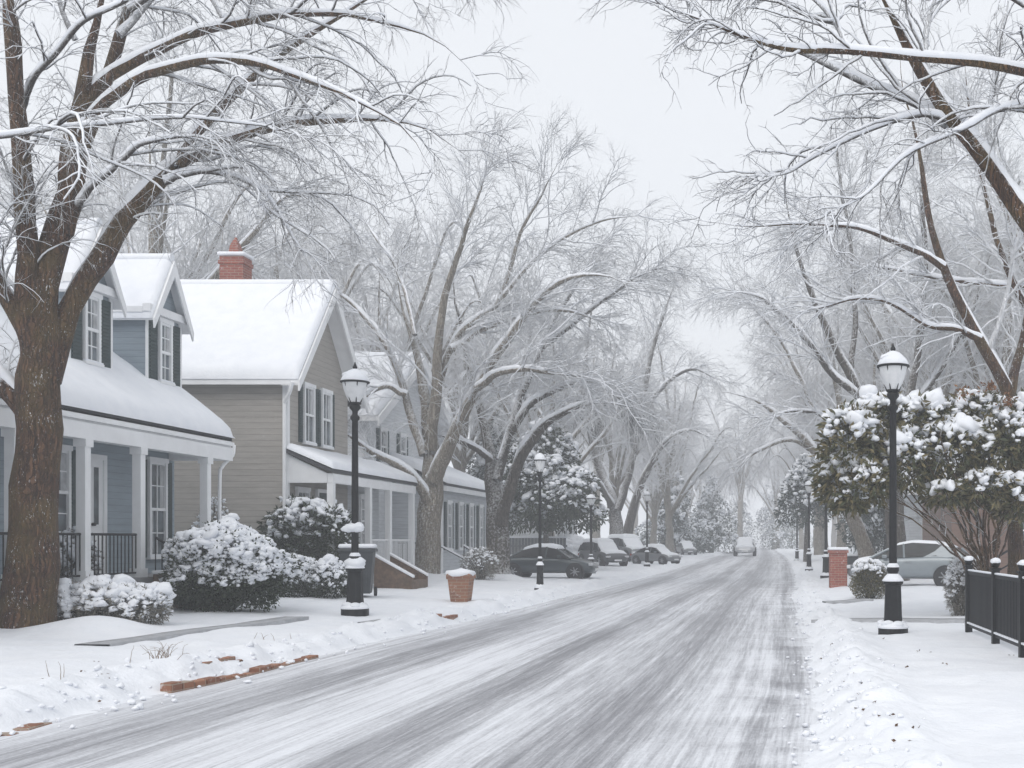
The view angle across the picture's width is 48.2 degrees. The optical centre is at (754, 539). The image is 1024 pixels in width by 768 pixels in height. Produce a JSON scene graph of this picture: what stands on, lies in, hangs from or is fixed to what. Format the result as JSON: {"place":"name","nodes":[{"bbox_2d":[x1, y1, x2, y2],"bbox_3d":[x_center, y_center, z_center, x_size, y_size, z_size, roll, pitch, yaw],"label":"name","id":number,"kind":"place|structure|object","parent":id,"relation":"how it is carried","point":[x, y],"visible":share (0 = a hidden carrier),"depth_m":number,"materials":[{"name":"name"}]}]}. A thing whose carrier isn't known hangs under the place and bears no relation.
{"place":"outdoors","nodes":[
{"label":"outdoors","id":0,"kind":"place"},
{"bbox_2d":[74,616,308,645],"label":"front path","id":1,"kind":"structure","parent":0,"point":[177,633],"depth_m":16.46,"materials":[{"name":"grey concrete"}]},
{"bbox_2d":[0,544,822,767],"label":"road","id":2,"kind":"structure","parent":0,"point":[690,666],"depth_m":11.32,"materials":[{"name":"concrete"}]},
{"bbox_2d":[1,722,51,735],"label":"brick kerb","id":3,"kind":"structure","parent":2,"relation":"on","point":[28,726],"depth_m":9.66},
{"bbox_2d":[160,655,318,692],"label":"brick kerb","id":4,"kind":"structure","parent":2,"relation":"on","point":[173,686],"depth_m":12.73,"materials":[{"name":"brick"}]},
{"bbox_2d":[733,537,756,555],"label":"parked car","id":5,"kind":"object","parent":2,"relation":"on","point":[744,544],"visible":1,"depth_m":88.35,"materials":[{"name":"white paint"}]},
{"bbox_2d":[0,543,1023,767],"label":"ground","id":6,"kind":"structure","parent":0,"point":[967,702],"depth_m":14.00,"materials":[{"name":"snow"}]},
{"bbox_2d":[57,574,176,624],"bbox_3d":[-10.206,1.004,17.113,2.213,1.007,1.200,0,0,0],"label":"shrub","id":7,"kind":"object","parent":6,"relation":"on","point":[124,596],"visible":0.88,"depth_m":16.85,"materials":[{"name":"soft snow"},{"name":"dark leaf"},{"name":"dark bark"}]},
{"bbox_2d":[0,218,235,613],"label":"cottage","id":8,"kind":"structure","parent":6,"relation":"on","point":[138,420],"depth_m":21.41,"materials":[{"name":"blue"}]},
{"bbox_2d":[58,444,72,530],"bbox_3d":[-12.693,-0.896,20.000,0.106,1.704,0.880,0,0,0],"label":"window","id":9,"kind":"structure","parent":8,"relation":"in","point":[65,485],"depth_m":20.31,"materials":[{"name":"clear glass"}]},
{"bbox_2d":[59,526,104,579],"bbox_3d":[-12.739,0.474,19.764,2.105,1.525,0.938,0,0,0],"label":"hedge","id":10,"kind":"object","parent":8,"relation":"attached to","point":[73,530],"visible":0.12,"depth_m":19.64,"materials":[{"name":"plant"}]},
{"bbox_2d":[91,454,106,573],"bbox_3d":[-12.688,-0.475,21.200,0.116,2.350,0.640,0,0,0],"label":"door","id":11,"kind":"structure","parent":8,"relation":"in","point":[98,462],"depth_m":21.31,"materials":[{"name":"white paint"}]},
{"bbox_2d":[146,456,168,558],"bbox_3d":[-12.693,-0.671,23.400,0.106,2.154,0.780,0,0,0],"label":"window","id":12,"kind":"structure","parent":8,"relation":"in","point":[157,476],"depth_m":23.39,"materials":[{"name":"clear glass"}]},
{"bbox_2d":[0,157,304,271],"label":"frosted tree","id":13,"kind":"object","parent":6,"relation":"on","point":[176,227],"depth_m":71.62,"materials":[{"name":"grey plant"}]},
{"bbox_2d":[2,116,304,278],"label":"frosted tree","id":14,"kind":"object","parent":6,"relation":"on","point":[216,209],"visible":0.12,"depth_m":42.97,"materials":[{"name":"grey plant"}]},
{"bbox_2d":[0,0,384,321],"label":"frosted tree","id":15,"kind":"object","parent":6,"relation":"on","point":[156,238],"visible":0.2,"depth_m":36.55,"materials":[{"name":"grey plant"}]},
{"bbox_2d":[36,107,376,329],"bbox_3d":[-26.796,-9.411,55.759,16.061,22.407,17.329,0,0,-22],"label":"frosted tree","id":16,"kind":"object","parent":6,"relation":"on","point":[297,234],"visible":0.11,"depth_m":52.73,"materials":[{"name":"grey plant"}]},
{"bbox_2d":[188,494,229,527],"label":"climbing shrub","id":17,"kind":"object","parent":6,"relation":"on","point":[215,509],"visible":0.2,"depth_m":26.51,"materials":[{"name":"white plant"}]},
{"bbox_2d":[158,513,303,611],"bbox_3d":[-9.939,0.467,20.840,2.502,1.962,2.298,0,0,0],"label":"round bush","id":18,"kind":"object","parent":6,"relation":"on","point":[228,562],"visible":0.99,"depth_m":20.12,"materials":[{"name":"green plant"}]},
{"bbox_2d":[0,0,548,628],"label":"tree","id":19,"kind":"object","parent":6,"relation":"on","point":[44,324],"visible":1,"depth_m":16.09,"materials":[{"name":"brown plant"}]},
{"bbox_2d":[174,237,417,587],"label":"clapboard house","id":20,"kind":"structure","parent":6,"relation":"on","point":[261,376],"depth_m":28.74,"materials":[{"name":"beige"}]},
{"bbox_2d":[302,381,316,445],"bbox_3d":[-11.943,-3.371,29.500,0.106,1.654,0.780,0,0,0],"label":"window","id":21,"kind":"structure","parent":20,"relation":"in","point":[309,390],"depth_m":29.56,"materials":[{"name":"white glass"}]},
{"bbox_2d":[320,388,333,449],"bbox_3d":[-11.943,-3.371,30.700,0.106,1.654,0.780,0,0,0],"label":"window","id":22,"kind":"structure","parent":20,"relation":"in","point":[326,395],"depth_m":30.70,"materials":[{"name":"white glass"}]},
{"bbox_2d":[358,494,364,543],"bbox_3d":[-11.947,-0.596,33.750,0.106,1.604,0.980,0,0,0],"label":"window","id":23,"kind":"structure","parent":20,"relation":"in","point":[361,496],"depth_m":33.49,"materials":[{"name":"grey glass"}]},
{"bbox_2d":[256,493,359,560],"bbox_3d":[-11.567,0.060,28.374,2.707,2.557,1.968,0,0,0],"label":"rhododendron","id":24,"kind":"object","parent":6,"relation":"on","point":[313,522],"visible":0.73,"depth_m":27.91,"materials":[{"name":"green plant"}]},
{"bbox_2d":[275,553,346,598],"bbox_3d":[-9.951,0.848,24.729,1.848,1.130,1.230,0,0,0],"label":"hedge","id":25,"kind":"object","parent":6,"relation":"on","point":[315,580],"visible":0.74,"depth_m":24.43,"materials":[{"name":"green plant"}]},
{"bbox_2d":[209,189,441,355],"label":"frosted tree","id":26,"kind":"object","parent":6,"relation":"on","point":[352,283],"visible":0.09,"depth_m":51.96,"materials":[{"name":"grey plant"}]},
{"bbox_2d":[340,362,369,616],"bbox_3d":[-7.591,-0.937,20.874,0.542,4.883,0.542,0,0,0],"label":"street lamp","id":27,"kind":"object","parent":6,"relation":"on","point":[354,381],"visible":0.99,"depth_m":20.78,"materials":[{"name":"black metal"}]},
{"bbox_2d":[337,544,377,595],"bbox_3d":[-9.245,0.707,25.618,0.814,1.229,0.952,0,0,-15],"label":"wheelie bin","id":28,"kind":"object","parent":6,"relation":"on","point":[367,552],"visible":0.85,"depth_m":25.28,"materials":[{"name":"grey plastic"}]},
{"bbox_2d":[274,231,460,366],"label":"frosted tree","id":29,"kind":"object","parent":6,"relation":"on","point":[396,284],"visible":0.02,"depth_m":87.75,"materials":[{"name":"grey plant"}]},
{"bbox_2d":[262,238,503,415],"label":"frosted tree","id":30,"kind":"object","parent":6,"relation":"on","point":[430,302],"visible":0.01,"depth_m":76.97,"materials":[{"name":"grey plant"}]},
{"bbox_2d":[251,179,529,451],"bbox_3d":[-17.719,-7.492,51.858,14.315,18.510,13.268,0,0,-15],"label":"frosted tree","id":31,"kind":"object","parent":6,"relation":"on","point":[425,294],"visible":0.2,"depth_m":50.40,"materials":[{"name":"grey plant"}]},
{"bbox_2d":[374,553,428,588],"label":"garden steps","id":32,"kind":"structure","parent":6,"relation":"on","point":[396,572],"depth_m":29.60,"materials":[{"name":"brown"}]},
{"bbox_2d":[348,351,486,572],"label":"house","id":33,"kind":"structure","parent":6,"relation":"on","point":[463,516],"depth_m":41.36,"materials":[{"name":"grey"}]},
{"bbox_2d":[446,500,453,550],"bbox_3d":[-11.543,-0.546,41.600,0.106,1.904,0.680,0,0,0],"label":"window","id":34,"kind":"structure","parent":33,"relation":"in","point":[449,507],"depth_m":41.70,"materials":[{"name":"grey glass"}]},
{"bbox_2d":[457,502,463,549],"bbox_3d":[-11.543,-0.546,43.200,0.106,1.904,0.680,0,0,0],"label":"window","id":35,"kind":"structure","parent":33,"relation":"in","point":[460,504],"depth_m":43.19,"materials":[{"name":"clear glass"}]},
{"bbox_2d":[468,503,473,548],"bbox_3d":[-11.543,-0.546,44.800,0.106,1.904,0.680,0,0,0],"label":"window","id":36,"kind":"structure","parent":33,"relation":"in","point":[471,505],"depth_m":44.92,"materials":[{"name":"clear glass"}]},
{"bbox_2d":[478,504,483,546],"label":"window","id":37,"kind":"structure","parent":33,"relation":"in","point":[481,507],"depth_m":46.56,"materials":[{"name":"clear glass"}]},
{"bbox_2d":[332,241,525,376],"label":"frosted tree","id":38,"kind":"object","parent":6,"relation":"on","point":[422,308],"visible":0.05,"depth_m":62.25,"materials":[{"name":"grey plant"}]},
{"bbox_2d":[445,568,475,601],"bbox_3d":[-6.860,1.081,25.606,0.688,0.860,0.652,0,0,0],"label":"planter","id":39,"kind":"object","parent":6,"relation":"on","point":[460,582],"visible":0.97,"depth_m":25.39,"materials":[{"name":"orange brick"}]},
{"bbox_2d":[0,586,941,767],"bbox_3d":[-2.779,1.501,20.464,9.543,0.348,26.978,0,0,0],"label":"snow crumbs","id":40,"kind":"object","parent":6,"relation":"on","point":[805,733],"visible":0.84,"depth_m":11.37,"materials":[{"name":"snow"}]},
{"bbox_2d":[333,227,611,472],"bbox_3d":[-14.725,-6.984,56.620,15.708,17.429,13.293,0,0,-28],"label":"frosted tree","id":41,"kind":"object","parent":6,"relation":"on","point":[459,463],"visible":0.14,"depth_m":57.15,"materials":[{"name":"grey plant"}]},
{"bbox_2d":[254,98,703,573],"bbox_3d":[-9.338,-6.418,35.333,15.320,16.398,8.662,0,0,0],"label":"forked tree","id":42,"kind":"object","parent":6,"relation":"on","point":[429,486],"visible":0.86,"depth_m":35.47,"materials":[{"name":"grey plant"}]},
{"bbox_2d":[458,545,500,579],"bbox_3d":[-8.989,0.771,35.945,1.451,1.301,1.340,0,0,25],"label":"frosted shrub","id":43,"kind":"object","parent":6,"relation":"on","point":[473,557],"visible":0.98,"depth_m":35.79,"materials":[{"name":"white plant"}]},
{"bbox_2d":[465,388,522,498],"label":"frosted tree","id":44,"kind":"object","parent":6,"relation":"on","point":[478,470],"visible":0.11,"depth_m":59.06,"materials":[{"name":"grey plant"}]},
{"bbox_2d":[397,231,611,436],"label":"frosted tree","id":45,"kind":"object","parent":6,"relation":"on","point":[473,281],"visible":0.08,"depth_m":67.63,"materials":[{"name":"grey plant"}]},
{"bbox_2d":[469,467,576,547],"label":"house","id":46,"kind":"structure","parent":6,"relation":"on","point":[536,532],"depth_m":60.00,"materials":[{"name":"white"}]},
{"bbox_2d":[510,536,566,554],"bbox_3d":[-11.525,0.585,55.035,4.250,1.530,0.130,0,0,0],"label":"board fence","id":47,"kind":"object","parent":6,"relation":"on","point":[516,544],"visible":0.28,"depth_m":55.00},
{"bbox_2d":[534,451,545,589],"bbox_3d":[-6.299,-0.543,32.229,0.364,4.248,0.364,0,0,0],"label":"street lamp","id":48,"kind":"object","parent":6,"relation":"on","point":[540,459],"visible":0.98,"depth_m":32.17,"materials":[{"name":"black metal"}]},
{"bbox_2d":[379,182,725,573],"bbox_3d":[-6.536,-5.920,38.212,11.348,15.506,8.766,0,0,0],"label":"street tree","id":49,"kind":"object","parent":6,"relation":"on","point":[499,498],"visible":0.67,"depth_m":38.41,"materials":[{"name":"grey plant"}]},
{"bbox_2d":[510,543,598,578],"bbox_3d":[-8.046,0.845,42.999,3.789,1.435,1.755,0,0,4],"label":"parked car","id":50,"kind":"object","parent":6,"relation":"on","point":[557,558],"visible":0.75,"depth_m":42.29,"materials":[{"name":"paint"}]},
{"bbox_2d":[502,418,609,542],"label":"evergreen tree","id":51,"kind":"object","parent":6,"relation":"on","point":[563,500],"visible":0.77,"depth_m":51.11,"materials":[{"name":"green plant"}]},
{"bbox_2d":[431,292,683,535],"bbox_3d":[-11.316,-5.498,55.178,11.630,14.461,14.408,0,0,33],"label":"frosted tree","id":52,"kind":"object","parent":6,"relation":"on","point":[586,453],"visible":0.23,"depth_m":55.96,"materials":[{"name":"grey plant"}]},
{"bbox_2d":[566,534,583,556],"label":"snow dome bush","id":53,"kind":"object","parent":6,"relation":"on","point":[574,542],"visible":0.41,"depth_m":61.14,"materials":[{"name":"snow"}]},
{"bbox_2d":[586,493,595,572],"bbox_3d":[-7.168,-0.270,48.080,0.456,3.660,0.456,0,0,0],"label":"street lamp","id":54,"kind":"object","parent":6,"relation":"on","point":[590,498],"visible":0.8,"depth_m":48.02,"materials":[{"name":"black metal"}]},
{"bbox_2d":[494,304,696,537],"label":"frosted tree","id":55,"kind":"object","parent":6,"relation":"on","point":[595,534],"visible":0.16,"depth_m":103.61,"materials":[{"name":"grey plant"}]},
{"bbox_2d":[578,538,628,565],"bbox_3d":[-8.152,0.659,58.999,1.640,1.555,3.619,0,0,-34],"label":"parked car","id":56,"kind":"object","parent":6,"relation":"on","point":[605,551],"visible":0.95,"depth_m":58.25,"materials":[{"name":"grey paint"}]},
{"bbox_2d":[529,337,707,524],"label":"frosted tree","id":57,"kind":"object","parent":6,"relation":"on","point":[617,481],"visible":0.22,"depth_m":77.72,"materials":[{"name":"grey plant"}]},
{"bbox_2d":[608,534,644,561],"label":"parked car","id":58,"kind":"object","parent":6,"relation":"on","point":[628,544],"visible":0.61,"depth_m":67.38,"materials":[{"name":"grey paint"}]},
{"bbox_2d":[521,249,759,534],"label":"moss hung tree","id":59,"kind":"object","parent":6,"relation":"on","point":[615,504],"visible":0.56,"depth_m":73.41,"materials":[{"name":"grey plant"}]},
{"bbox_2d":[643,490,650,566],"bbox_3d":[-5.816,-0.630,59.232,0.402,4.234,0.402,0,0,0],"label":"street lamp","id":60,"kind":"object","parent":6,"relation":"on","point":[646,494],"visible":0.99,"depth_m":59.17,"materials":[{"name":"black metal"}]},
{"bbox_2d":[589,403,720,543],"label":"frosted tree","id":61,"kind":"object","parent":6,"relation":"on","point":[653,511],"visible":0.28,"depth_m":91.90,"materials":[{"name":"grey plant"}]},
{"bbox_2d":[630,544,681,564],"bbox_3d":[-5.651,0.815,62.834,3.031,1.228,1.404,0,0,35],"label":"parked car","id":62,"kind":"object","parent":6,"relation":"on","point":[662,554],"visible":0.91,"depth_m":62.35,"materials":[{"name":"grey paint"}]},
{"bbox_2d":[633,471,710,553],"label":"evergreen tree","id":63,"kind":"object","parent":6,"relation":"on","point":[681,525],"visible":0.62,"depth_m":97.48,"materials":[{"name":"green plant"}]},
{"bbox_2d":[600,312,751,552],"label":"frosted tree","id":64,"kind":"object","parent":6,"relation":"on","point":[679,385],"visible":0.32,"depth_m":97.98,"materials":[{"name":"grey plant"}]},
{"bbox_2d":[601,372,765,552],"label":"frosted tree","id":65,"kind":"object","parent":6,"relation":"on","point":[670,510],"visible":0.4,"depth_m":83.74,"materials":[{"name":"grey plant"}]},
{"bbox_2d":[675,541,696,554],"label":"parked car","id":66,"kind":"object","parent":6,"relation":"on","point":[683,547],"visible":0.95,"depth_m":91.24,"materials":[{"name":"grey paint"}]},
{"bbox_2d":[653,461,735,530],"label":"frosted tree","id":67,"kind":"object","parent":6,"relation":"on","point":[699,496],"visible":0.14,"depth_m":135.03,"materials":[{"name":"grey plant"}]},
{"bbox_2d":[690,474,738,553],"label":"evergreen tree","id":68,"kind":"object","parent":6,"relation":"on","point":[713,524],"visible":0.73,"depth_m":107.50,"materials":[{"name":"grey plant"}]},
{"bbox_2d":[671,383,784,538],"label":"frosted tree","id":69,"kind":"object","parent":6,"relation":"on","point":[740,519],"visible":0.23,"depth_m":147.12,"materials":[{"name":"grey plant"}]},
{"bbox_2d":[721,491,757,549],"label":"evergreen tree","id":70,"kind":"object","parent":6,"relation":"on","point":[746,534],"visible":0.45,"depth_m":149.69,"materials":[{"name":"grey plant"}]},
{"bbox_2d":[718,423,798,548],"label":"frosted tree","id":71,"kind":"object","parent":6,"relation":"on","point":[776,488],"visible":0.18,"depth_m":155.68,"materials":[{"name":"grey plant"}]},
{"bbox_2d":[753,485,790,548],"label":"evergreen tree","id":72,"kind":"object","parent":6,"relation":"on","point":[759,519],"visible":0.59,"depth_m":157.78,"materials":[{"name":"grey plant"}]},
{"bbox_2d":[740,419,804,549],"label":"frosted tree","id":73,"kind":"object","parent":6,"relation":"on","point":[801,538],"visible":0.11,"depth_m":129.82,"materials":[{"name":"grey plant"}]},
{"bbox_2d":[695,207,880,557],"bbox_3d":[1.484,-6.063,44.034,8.035,15.777,7.714,0,0,0],"label":"leaning tree","id":74,"kind":"object","parent":6,"relation":"on","point":[864,546],"visible":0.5,"depth_m":43.76,"materials":[{"name":"grey plant"}]},
{"bbox_2d":[745,393,835,541],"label":"frosted tree","id":75,"kind":"object","parent":6,"relation":"on","point":[782,458],"visible":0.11,"depth_m":91.02,"materials":[{"name":"grey plant"}]},
{"bbox_2d":[767,501,813,549],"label":"evergreen tree","id":76,"kind":"object","parent":6,"relation":"on","point":[782,534],"visible":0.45,"depth_m":145.64,"materials":[{"name":"grey plant"}]},
{"bbox_2d":[574,0,1023,292],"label":"overhanging tree","id":77,"kind":"object","parent":6,"relation":"on","point":[942,109],"visible":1,"depth_m":12.02,"materials":[{"name":"brown plant"}]},
{"bbox_2d":[725,323,872,516],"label":"frosted tree","id":78,"kind":"object","parent":6,"relation":"on","point":[775,381],"visible":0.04,"depth_m":100.02,"materials":[{"name":"grey plant"}]},
{"bbox_2d":[773,453,833,561],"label":"evergreen tree","id":79,"kind":"object","parent":6,"relation":"on","point":[793,492],"visible":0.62,"depth_m":65.52,"materials":[{"name":"green plant"}]},
{"bbox_2d":[804,479,812,570],"bbox_3d":[2.501,-0.673,50.941,0.429,4.398,0.429,0,0,0],"label":"street lamp","id":80,"kind":"object","parent":6,"relation":"on","point":[808,567],"visible":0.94,"depth_m":50.87,"materials":[{"name":"black metal"}]},
{"bbox_2d":[749,308,880,554],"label":"frosted tree","id":81,"kind":"object","parent":6,"relation":"on","point":[818,542],"visible":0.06,"depth_m":83.63,"materials":[{"name":"grey plant"}]},
{"bbox_2d":[723,278,908,546],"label":"frosted tree","id":82,"kind":"object","parent":6,"relation":"on","point":[840,543],"visible":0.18,"depth_m":76.10,"materials":[{"name":"grey plant"}]},
{"bbox_2d":[820,476,828,578],"bbox_3d":[2.747,-0.727,42.562,0.509,4.583,0.509,0,0,0],"label":"street lamp","id":83,"kind":"object","parent":6,"relation":"on","point":[824,573],"visible":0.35,"depth_m":42.49,"materials":[{"name":"black metal"}]},
{"bbox_2d":[710,309,955,550],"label":"frosted tree","id":84,"kind":"object","parent":6,"relation":"on","point":[800,399],"visible":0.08,"depth_m":59.21,"materials":[{"name":"grey plant"}]},
{"bbox_2d":[827,547,848,587],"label":"brick pillar","id":85,"kind":"structure","parent":6,"relation":"on","point":[837,566],"depth_m":34.57,"materials":[{"name":"brick"}]},
{"bbox_2d":[661,9,1023,574],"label":"bare tree","id":86,"kind":"object","parent":6,"relation":"on","point":[972,330],"visible":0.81,"depth_m":22.34,"materials":[{"name":"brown plant"}]},
{"bbox_2d":[672,50,1023,580],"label":"shade tree","id":87,"kind":"object","parent":6,"relation":"on","point":[851,384],"visible":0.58,"depth_m":37.64,"materials":[{"name":"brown plant"}]},
{"bbox_2d":[834,482,886,553],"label":"evergreen tree","id":88,"kind":"object","parent":6,"relation":"on","point":[874,522],"visible":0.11,"depth_m":57.61,"materials":[{"name":"green plant"}]},
{"bbox_2d":[848,557,887,598],"bbox_3d":[2.963,1.005,28.124,1.119,1.158,1.048,0,0,-31],"label":"clipped bush","id":89,"kind":"object","parent":6,"relation":"on","point":[875,569],"visible":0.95,"depth_m":27.91,"materials":[{"name":"green plant"}]},
{"bbox_2d":[782,303,973,443],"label":"frosted tree","id":90,"kind":"object","parent":6,"relation":"on","point":[877,370],"visible":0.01,"depth_m":72.44,"materials":[{"name":"grey plant"}]},
{"bbox_2d":[754,177,1015,423],"bbox_3d":[9.032,-9.065,62.301,15.363,21.433,16.575,0,0,24],"label":"frosted tree","id":91,"kind":"object","parent":6,"relation":"on","point":[874,308],"visible":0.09,"depth_m":60.93,"materials":[{"name":"grey plant"}]},
{"bbox_2d":[877,343,908,634],"bbox_3d":[2.198,-0.772,17.520,0.525,4.733,0.525,0,0,0],"label":"street lamp","id":92,"kind":"object","parent":6,"relation":"on","point":[892,365],"visible":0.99,"depth_m":17.43,"materials":[{"name":"black metal"}]},
{"bbox_2d":[769,194,1021,425],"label":"frosted tree","id":93,"kind":"object","parent":6,"relation":"on","point":[946,388],"visible":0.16,"depth_m":50.56,"materials":[{"name":"grey plant"}]},
{"bbox_2d":[847,540,973,585],"bbox_3d":[4.872,0.745,34.496,3.845,1.500,1.852,0,0,20],"label":"parked car","id":94,"kind":"object","parent":6,"relation":"on","point":[922,559],"visible":0.38,"depth_m":33.67,"materials":[{"name":"grey paint"}]},
{"bbox_2d":[902,453,921,540],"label":"house","id":95,"kind":"structure","parent":6,"relation":"on","point":[913,530],"depth_m":52.00,"materials":[{"name":"grey"}]},
{"bbox_2d":[808,378,1023,571],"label":"broadleaf shrub","id":96,"kind":"object","parent":6,"relation":"on","point":[971,420],"visible":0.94,"depth_m":20.84,"materials":[{"name":"green plant"}]},
{"bbox_2d":[814,169,1023,453],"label":"frosted tree","id":97,"kind":"object","parent":6,"relation":"on","point":[1004,357],"visible":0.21,"depth_m":39.76,"materials":[{"name":"grey plant"}]},
{"bbox_2d":[839,138,1023,393],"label":"frosted tree","id":98,"kind":"object","parent":6,"relation":"on","point":[1000,332],"visible":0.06,"depth_m":61.52,"materials":[{"name":"grey plant"}]},
{"bbox_2d":[844,18,1023,374],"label":"frosted tree","id":99,"kind":"object","parent":6,"relation":"on","point":[948,164],"visible":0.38,"depth_m":36.17,"materials":[{"name":"grey plant"}]},
{"bbox_2d":[887,165,1023,356],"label":"frosted tree","id":100,"kind":"object","parent":6,"relation":"on","point":[964,238],"visible":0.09,"depth_m":55.04,"materials":[{"name":"grey plant"}]},
{"bbox_2d":[940,552,973,615],"bbox_3d":[4.141,0.909,22.183,0.840,1.399,0.983,0,0,0],"label":"frosted shrub","id":101,"kind":"object","parent":6,"relation":"on","point":[955,591],"visible":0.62,"depth_m":22.01,"materials":[{"name":"green plant"}]},
{"bbox_2d":[914,445,1023,573],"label":"house","id":102,"kind":"structure","parent":6,"relation":"on","point":[953,528],"depth_m":40.00,"materials":[{"name":"brown"}]},
{"bbox_2d":[938,207,1023,391],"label":"frosted tree","id":103,"kind":"object","parent":6,"relation":"on","point":[991,296],"visible":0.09,"depth_m":45.01,"materials":[{"name":"grey plant"}]},
{"bbox_2d":[963,556,1023,657],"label":"iron fence","id":104,"kind":"object","parent":6,"relation":"on","point":[994,603],"visible":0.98,"depth_m":15.50,"materials":[{"name":"black metal"}]},
{"bbox_2d":[0,0,1023,543],"label":"sky","id":105,"kind":"structure","parent":0,"point":[599,66],"materials":[{"name":"white"}]},
{"bbox_2d":[811,618,964,622],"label":"driveway","id":106,"kind":"structure","parent":0,"point":[939,620],"depth_m":20.11,"materials":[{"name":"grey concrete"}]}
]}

